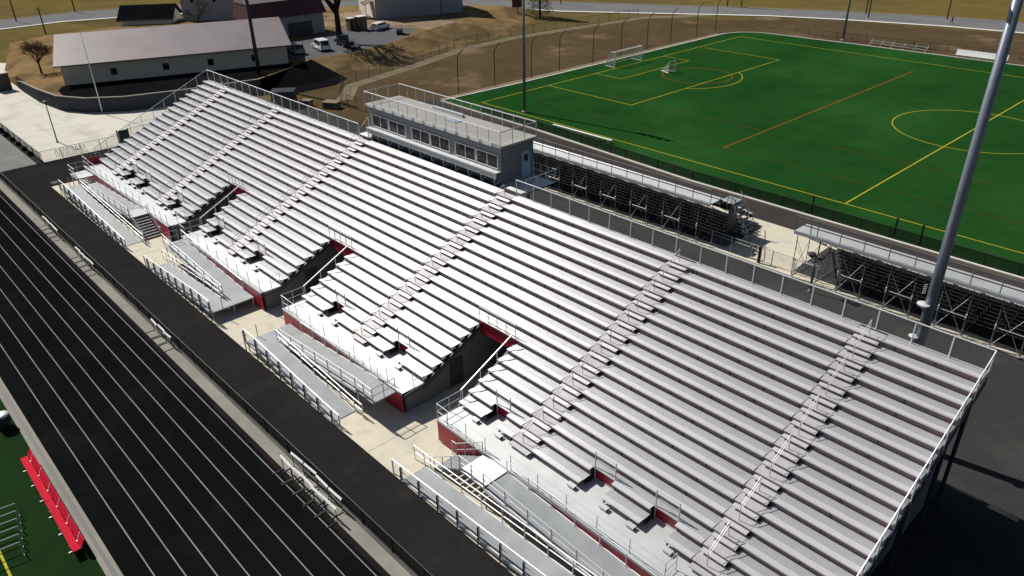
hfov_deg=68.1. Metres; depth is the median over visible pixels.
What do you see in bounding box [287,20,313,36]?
door
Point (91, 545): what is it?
track kerb
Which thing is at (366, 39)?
parking lot
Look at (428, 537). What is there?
asphalt path
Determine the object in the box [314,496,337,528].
hurdle
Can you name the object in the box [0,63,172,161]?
concrete plaza
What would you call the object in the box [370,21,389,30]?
parked car
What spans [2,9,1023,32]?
road kerb
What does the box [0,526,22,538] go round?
training frame
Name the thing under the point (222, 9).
building
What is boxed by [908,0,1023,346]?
floodlight pole
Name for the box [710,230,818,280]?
chain link fence
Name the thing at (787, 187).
yellow field lines
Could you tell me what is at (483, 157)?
window
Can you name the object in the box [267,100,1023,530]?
service drive
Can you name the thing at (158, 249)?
pavement joints
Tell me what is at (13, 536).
training frame
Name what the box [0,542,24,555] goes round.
training frame
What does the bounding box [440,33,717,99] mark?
gravel edge
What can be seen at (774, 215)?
perimeter path
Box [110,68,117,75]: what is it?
window
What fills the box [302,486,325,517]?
hurdle
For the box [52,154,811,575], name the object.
concrete apron
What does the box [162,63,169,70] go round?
window
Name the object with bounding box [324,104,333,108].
door
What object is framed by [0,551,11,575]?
infield line
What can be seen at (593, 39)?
net post
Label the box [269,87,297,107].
equipment shed
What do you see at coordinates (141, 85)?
building apron
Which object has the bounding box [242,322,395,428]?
access ramp
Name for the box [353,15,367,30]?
portable toilet
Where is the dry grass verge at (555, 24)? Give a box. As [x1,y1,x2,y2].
[458,12,763,44]
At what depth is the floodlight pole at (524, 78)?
101.37 m
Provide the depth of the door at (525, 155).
59.25 m
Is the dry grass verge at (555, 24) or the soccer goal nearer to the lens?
the soccer goal
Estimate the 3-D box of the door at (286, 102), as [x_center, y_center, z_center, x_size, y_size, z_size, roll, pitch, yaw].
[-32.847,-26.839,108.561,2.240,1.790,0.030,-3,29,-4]
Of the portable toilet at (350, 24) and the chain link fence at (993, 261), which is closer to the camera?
the chain link fence at (993, 261)
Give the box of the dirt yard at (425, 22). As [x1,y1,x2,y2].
[323,10,480,30]
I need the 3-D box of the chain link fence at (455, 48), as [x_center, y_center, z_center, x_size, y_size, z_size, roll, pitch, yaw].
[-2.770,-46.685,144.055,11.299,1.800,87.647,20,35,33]
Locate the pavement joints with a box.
[0,93,544,572]
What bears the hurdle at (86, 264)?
on the concrete strip at (371, 546)
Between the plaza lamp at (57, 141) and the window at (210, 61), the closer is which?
the plaza lamp at (57, 141)
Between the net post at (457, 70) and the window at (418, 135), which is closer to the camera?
the window at (418, 135)
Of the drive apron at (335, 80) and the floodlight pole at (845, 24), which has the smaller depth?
the drive apron at (335, 80)
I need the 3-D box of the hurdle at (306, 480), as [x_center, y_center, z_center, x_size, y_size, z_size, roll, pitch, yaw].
[-11.103,10.731,40.201,0.760,0.980,1.200,-24,36,-36]
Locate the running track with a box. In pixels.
[0,193,381,575]
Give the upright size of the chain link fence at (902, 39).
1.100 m
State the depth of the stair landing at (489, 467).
40.28 m
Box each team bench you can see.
[20,448,83,553]
[552,124,611,142]
[955,49,1009,60]
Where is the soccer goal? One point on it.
(625, 50)
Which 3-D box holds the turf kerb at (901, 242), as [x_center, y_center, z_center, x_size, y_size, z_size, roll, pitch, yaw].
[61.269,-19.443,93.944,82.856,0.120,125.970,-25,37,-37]
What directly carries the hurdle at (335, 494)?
on the concrete strip at (371, 546)
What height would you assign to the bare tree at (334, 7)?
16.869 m
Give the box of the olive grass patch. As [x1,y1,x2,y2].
[67,15,182,27]
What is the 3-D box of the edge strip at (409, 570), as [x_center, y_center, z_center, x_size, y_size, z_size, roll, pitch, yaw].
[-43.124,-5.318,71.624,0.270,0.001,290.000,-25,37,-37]
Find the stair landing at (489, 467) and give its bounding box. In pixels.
[429,440,506,487]
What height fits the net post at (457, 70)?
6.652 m
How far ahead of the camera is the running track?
44.33 m
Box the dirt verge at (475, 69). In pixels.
[296,15,1023,280]
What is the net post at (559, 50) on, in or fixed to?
on the gravel edge
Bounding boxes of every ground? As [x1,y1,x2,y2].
[0,0,1023,551]
[5,5,547,95]
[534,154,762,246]
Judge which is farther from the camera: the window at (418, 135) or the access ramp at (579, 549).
the window at (418, 135)
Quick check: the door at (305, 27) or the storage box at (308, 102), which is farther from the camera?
the door at (305, 27)
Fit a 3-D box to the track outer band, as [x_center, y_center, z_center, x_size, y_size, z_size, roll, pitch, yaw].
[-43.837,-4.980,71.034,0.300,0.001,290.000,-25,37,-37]
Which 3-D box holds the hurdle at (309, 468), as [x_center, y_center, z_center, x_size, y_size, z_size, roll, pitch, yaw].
[-11.164,10.285,41.018,1.200,0.980,0.760,24,37,38]
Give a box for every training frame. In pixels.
[0,503,19,515]
[0,511,20,523]
[0,518,21,530]
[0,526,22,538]
[0,534,23,546]
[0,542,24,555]
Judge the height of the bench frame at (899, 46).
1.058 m
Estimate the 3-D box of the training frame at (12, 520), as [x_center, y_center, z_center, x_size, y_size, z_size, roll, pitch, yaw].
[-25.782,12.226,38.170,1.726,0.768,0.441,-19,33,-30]
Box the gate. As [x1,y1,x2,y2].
[115,128,129,143]
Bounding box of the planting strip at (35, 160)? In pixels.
[0,132,43,163]
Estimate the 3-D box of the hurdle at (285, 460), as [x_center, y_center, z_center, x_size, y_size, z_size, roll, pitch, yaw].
[-12.683,9.987,41.612,0.760,0.980,1.200,-24,36,-35]
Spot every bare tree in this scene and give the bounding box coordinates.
[18,38,52,73]
[181,0,212,22]
[324,0,341,38]
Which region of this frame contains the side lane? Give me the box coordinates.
[0,135,35,171]
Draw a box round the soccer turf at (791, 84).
[445,33,1023,276]
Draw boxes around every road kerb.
[2,0,1000,20]
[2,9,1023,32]
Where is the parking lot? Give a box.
[286,26,415,58]
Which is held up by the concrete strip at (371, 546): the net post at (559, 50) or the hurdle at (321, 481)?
the hurdle at (321, 481)
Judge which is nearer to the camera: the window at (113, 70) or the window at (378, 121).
the window at (378, 121)
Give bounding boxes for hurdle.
[71,246,82,262]
[79,255,90,271]
[144,318,159,338]
[151,324,166,344]
[157,331,172,351]
[271,455,292,484]
[282,465,303,494]
[283,452,304,481]
[293,474,314,505]
[295,463,317,492]
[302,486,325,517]
[307,474,328,505]
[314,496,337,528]
[320,487,342,518]
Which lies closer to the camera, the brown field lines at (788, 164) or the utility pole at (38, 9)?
the brown field lines at (788, 164)
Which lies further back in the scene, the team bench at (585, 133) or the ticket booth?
the ticket booth
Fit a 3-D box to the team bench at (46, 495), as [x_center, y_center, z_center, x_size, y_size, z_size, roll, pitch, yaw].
[-24.364,11.164,39.941,0.762,0.910,9.400,-25,37,-37]
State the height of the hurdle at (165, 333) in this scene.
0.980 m
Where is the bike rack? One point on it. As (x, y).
(63, 151)
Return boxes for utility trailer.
[347,44,360,48]
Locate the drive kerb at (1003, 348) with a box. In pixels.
[542,186,1023,359]
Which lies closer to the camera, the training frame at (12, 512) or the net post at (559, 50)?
the training frame at (12, 512)
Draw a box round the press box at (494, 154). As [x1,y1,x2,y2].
[360,83,555,198]
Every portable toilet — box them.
[345,17,354,30]
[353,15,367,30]
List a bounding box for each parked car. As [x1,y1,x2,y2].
[286,42,305,54]
[311,37,330,50]
[334,34,354,46]
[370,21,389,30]
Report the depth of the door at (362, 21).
151.74 m
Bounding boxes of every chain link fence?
[0,123,41,161]
[0,172,432,575]
[39,135,118,161]
[339,9,638,97]
[346,95,369,111]
[482,105,1023,275]
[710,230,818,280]
[794,27,1023,59]
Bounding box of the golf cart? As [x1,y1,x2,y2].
[396,23,402,34]
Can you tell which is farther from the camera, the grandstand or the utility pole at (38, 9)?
the utility pole at (38, 9)
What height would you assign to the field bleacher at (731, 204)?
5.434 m
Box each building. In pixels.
[53,17,291,85]
[180,0,236,20]
[233,0,325,36]
[358,0,462,18]
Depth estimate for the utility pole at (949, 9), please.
162.47 m
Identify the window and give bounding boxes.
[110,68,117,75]
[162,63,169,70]
[207,59,214,65]
[372,114,388,130]
[388,119,406,136]
[411,127,429,145]
[430,133,449,152]
[455,141,475,161]
[476,149,497,168]
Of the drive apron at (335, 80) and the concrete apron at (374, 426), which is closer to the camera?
the concrete apron at (374, 426)
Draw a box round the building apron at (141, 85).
[58,63,291,96]
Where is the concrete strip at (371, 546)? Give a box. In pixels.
[0,181,410,575]
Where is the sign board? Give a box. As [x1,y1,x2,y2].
[512,0,521,11]
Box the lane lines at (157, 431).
[0,212,376,575]
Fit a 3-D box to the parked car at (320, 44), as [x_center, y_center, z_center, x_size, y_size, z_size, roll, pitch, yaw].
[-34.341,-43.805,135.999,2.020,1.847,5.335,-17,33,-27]
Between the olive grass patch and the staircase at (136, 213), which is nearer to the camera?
the staircase at (136, 213)
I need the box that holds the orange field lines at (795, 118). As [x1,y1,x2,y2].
[662,68,912,147]
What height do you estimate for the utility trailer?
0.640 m
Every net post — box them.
[457,49,462,93]
[494,43,499,83]
[531,36,536,77]
[559,30,565,70]
[592,24,599,62]
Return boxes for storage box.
[300,98,312,106]
[321,99,340,109]
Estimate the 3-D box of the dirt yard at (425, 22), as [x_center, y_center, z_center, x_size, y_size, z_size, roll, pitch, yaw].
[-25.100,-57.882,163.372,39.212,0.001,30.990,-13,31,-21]
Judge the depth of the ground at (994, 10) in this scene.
181.68 m
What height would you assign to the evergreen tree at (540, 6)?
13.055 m
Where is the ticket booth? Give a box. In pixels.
[0,70,12,91]
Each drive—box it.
[260,59,339,91]
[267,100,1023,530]
[870,488,1023,575]
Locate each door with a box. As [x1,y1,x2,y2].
[274,94,291,106]
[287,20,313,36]
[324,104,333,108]
[350,20,354,30]
[360,18,366,29]
[521,149,529,177]
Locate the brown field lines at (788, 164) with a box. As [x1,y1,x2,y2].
[535,44,1023,224]
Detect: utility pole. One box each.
[9,0,16,21]
[35,7,45,33]
[946,0,951,18]
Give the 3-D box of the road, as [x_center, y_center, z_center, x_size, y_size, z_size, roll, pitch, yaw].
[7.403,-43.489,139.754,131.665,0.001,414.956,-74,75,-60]
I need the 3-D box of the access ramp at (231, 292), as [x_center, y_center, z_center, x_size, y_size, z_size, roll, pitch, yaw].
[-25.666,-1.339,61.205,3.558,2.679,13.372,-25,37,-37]
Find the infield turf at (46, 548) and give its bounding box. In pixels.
[0,399,105,575]
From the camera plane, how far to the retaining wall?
109.23 m
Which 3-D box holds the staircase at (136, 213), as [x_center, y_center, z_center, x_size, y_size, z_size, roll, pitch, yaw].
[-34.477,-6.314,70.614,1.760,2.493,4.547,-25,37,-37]
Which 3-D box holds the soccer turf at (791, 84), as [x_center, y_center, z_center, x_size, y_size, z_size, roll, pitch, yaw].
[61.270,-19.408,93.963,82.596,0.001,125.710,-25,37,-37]
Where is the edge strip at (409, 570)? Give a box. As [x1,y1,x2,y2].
[0,178,417,575]
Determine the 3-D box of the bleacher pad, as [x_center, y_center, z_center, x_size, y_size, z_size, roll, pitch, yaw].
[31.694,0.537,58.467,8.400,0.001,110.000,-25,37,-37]
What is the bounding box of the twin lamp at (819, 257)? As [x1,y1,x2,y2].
[807,252,825,291]
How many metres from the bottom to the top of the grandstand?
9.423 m
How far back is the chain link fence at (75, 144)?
91.47 m
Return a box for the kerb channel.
[0,385,117,575]
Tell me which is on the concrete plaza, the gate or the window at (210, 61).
the gate
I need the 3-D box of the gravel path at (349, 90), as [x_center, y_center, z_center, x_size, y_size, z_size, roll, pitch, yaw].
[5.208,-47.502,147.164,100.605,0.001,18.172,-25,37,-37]
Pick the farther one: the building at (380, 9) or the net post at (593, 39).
the building at (380, 9)
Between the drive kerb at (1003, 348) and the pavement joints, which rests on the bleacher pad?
the drive kerb at (1003, 348)
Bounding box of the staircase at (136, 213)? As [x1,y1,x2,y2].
[123,204,162,241]
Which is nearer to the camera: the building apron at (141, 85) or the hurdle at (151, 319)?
the hurdle at (151, 319)
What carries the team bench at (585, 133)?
on the soccer turf at (791, 84)
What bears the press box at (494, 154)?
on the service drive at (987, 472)
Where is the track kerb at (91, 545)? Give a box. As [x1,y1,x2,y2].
[0,378,123,575]
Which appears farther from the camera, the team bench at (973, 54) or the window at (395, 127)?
the team bench at (973, 54)
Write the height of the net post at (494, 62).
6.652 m
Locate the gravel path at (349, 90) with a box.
[337,15,712,99]
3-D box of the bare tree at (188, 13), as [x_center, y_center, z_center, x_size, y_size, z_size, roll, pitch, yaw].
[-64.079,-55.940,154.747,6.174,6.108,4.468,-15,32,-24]
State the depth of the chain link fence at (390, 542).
45.98 m
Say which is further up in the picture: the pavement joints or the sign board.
the sign board
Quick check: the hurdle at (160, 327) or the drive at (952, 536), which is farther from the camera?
the hurdle at (160, 327)
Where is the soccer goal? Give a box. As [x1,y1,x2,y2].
[605,45,642,67]
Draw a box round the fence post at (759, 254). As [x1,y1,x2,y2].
[757,246,762,262]
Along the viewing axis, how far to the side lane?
91.07 m
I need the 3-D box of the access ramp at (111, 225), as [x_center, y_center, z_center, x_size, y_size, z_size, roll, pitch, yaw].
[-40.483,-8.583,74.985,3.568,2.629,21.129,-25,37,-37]
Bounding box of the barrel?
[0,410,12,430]
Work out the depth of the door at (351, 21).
151.67 m
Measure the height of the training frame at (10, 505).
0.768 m
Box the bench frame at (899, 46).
[869,39,928,51]
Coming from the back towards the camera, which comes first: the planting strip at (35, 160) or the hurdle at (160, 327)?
the planting strip at (35, 160)
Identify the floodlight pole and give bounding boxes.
[245,0,261,74]
[522,0,526,112]
[840,0,850,40]
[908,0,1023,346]
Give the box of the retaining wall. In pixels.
[16,78,261,112]
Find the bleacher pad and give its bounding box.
[535,152,1023,308]
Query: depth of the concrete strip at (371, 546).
47.12 m
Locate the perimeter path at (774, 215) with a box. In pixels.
[420,99,1023,288]
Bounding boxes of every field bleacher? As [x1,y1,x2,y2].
[533,138,756,242]
[789,215,1023,358]
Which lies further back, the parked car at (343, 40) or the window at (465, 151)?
the parked car at (343, 40)
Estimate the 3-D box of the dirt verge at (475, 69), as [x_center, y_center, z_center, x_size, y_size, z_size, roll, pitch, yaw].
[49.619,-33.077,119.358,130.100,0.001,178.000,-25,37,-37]
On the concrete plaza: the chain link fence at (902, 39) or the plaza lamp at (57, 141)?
the plaza lamp at (57, 141)
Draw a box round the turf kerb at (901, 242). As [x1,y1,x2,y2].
[440,32,1023,279]
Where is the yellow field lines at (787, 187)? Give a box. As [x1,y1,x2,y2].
[482,37,1023,253]
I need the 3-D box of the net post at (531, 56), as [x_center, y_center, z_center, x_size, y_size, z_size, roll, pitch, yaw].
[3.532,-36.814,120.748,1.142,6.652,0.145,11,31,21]
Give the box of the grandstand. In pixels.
[82,69,996,575]
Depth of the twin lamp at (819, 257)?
57.80 m
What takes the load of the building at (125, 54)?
on the dirt ground at (19, 66)
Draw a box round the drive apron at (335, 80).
[267,75,347,93]
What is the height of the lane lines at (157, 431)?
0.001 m
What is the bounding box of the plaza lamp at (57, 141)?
[42,100,58,142]
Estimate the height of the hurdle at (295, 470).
0.980 m
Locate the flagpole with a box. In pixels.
[80,33,103,113]
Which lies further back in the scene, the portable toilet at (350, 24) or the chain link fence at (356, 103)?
the portable toilet at (350, 24)
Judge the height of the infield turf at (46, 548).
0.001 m
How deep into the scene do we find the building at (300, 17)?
146.26 m
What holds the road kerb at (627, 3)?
on the road
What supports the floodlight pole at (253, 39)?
on the ground at (994, 10)
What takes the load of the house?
on the ground at (994, 10)
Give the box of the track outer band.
[0,189,390,575]
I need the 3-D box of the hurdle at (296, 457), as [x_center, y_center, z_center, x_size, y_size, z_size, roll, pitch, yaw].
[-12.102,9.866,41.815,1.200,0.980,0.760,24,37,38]
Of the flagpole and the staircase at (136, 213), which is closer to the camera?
the staircase at (136, 213)
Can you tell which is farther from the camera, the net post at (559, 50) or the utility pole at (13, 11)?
the utility pole at (13, 11)
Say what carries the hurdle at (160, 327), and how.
on the concrete strip at (371, 546)
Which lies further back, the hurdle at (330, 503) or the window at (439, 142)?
the window at (439, 142)
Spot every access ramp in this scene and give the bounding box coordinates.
[57,161,147,249]
[143,229,254,322]
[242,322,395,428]
[391,445,656,575]
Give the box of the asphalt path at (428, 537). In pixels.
[1,147,513,575]
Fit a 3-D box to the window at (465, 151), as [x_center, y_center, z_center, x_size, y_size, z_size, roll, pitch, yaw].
[-3.694,-10.820,60.080,0.057,1.100,2.450,-25,37,-37]
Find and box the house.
[116,3,181,25]
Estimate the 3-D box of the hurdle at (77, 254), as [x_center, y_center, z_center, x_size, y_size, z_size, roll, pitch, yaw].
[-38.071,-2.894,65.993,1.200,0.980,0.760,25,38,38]
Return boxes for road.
[0,0,1023,31]
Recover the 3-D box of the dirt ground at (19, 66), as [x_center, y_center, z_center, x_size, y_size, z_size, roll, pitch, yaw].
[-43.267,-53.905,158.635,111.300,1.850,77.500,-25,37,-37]
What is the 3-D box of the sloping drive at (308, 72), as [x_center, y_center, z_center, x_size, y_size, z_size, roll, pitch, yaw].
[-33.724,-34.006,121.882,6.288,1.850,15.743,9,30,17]
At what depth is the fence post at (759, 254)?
62.98 m
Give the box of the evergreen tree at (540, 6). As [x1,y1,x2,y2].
[527,0,552,17]
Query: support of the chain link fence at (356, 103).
on the dirt verge at (475, 69)
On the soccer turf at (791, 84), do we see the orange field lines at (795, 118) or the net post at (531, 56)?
the orange field lines at (795, 118)
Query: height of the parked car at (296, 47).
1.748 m
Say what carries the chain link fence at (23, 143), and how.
on the planting strip at (35, 160)
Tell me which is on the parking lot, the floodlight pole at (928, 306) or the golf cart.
the golf cart
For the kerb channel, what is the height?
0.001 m
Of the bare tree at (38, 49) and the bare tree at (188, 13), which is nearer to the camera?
the bare tree at (38, 49)
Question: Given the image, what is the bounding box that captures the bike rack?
[55,147,69,156]
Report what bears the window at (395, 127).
in the press box at (494, 154)
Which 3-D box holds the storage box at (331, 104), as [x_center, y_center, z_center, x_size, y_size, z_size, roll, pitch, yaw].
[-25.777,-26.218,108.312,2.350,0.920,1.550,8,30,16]

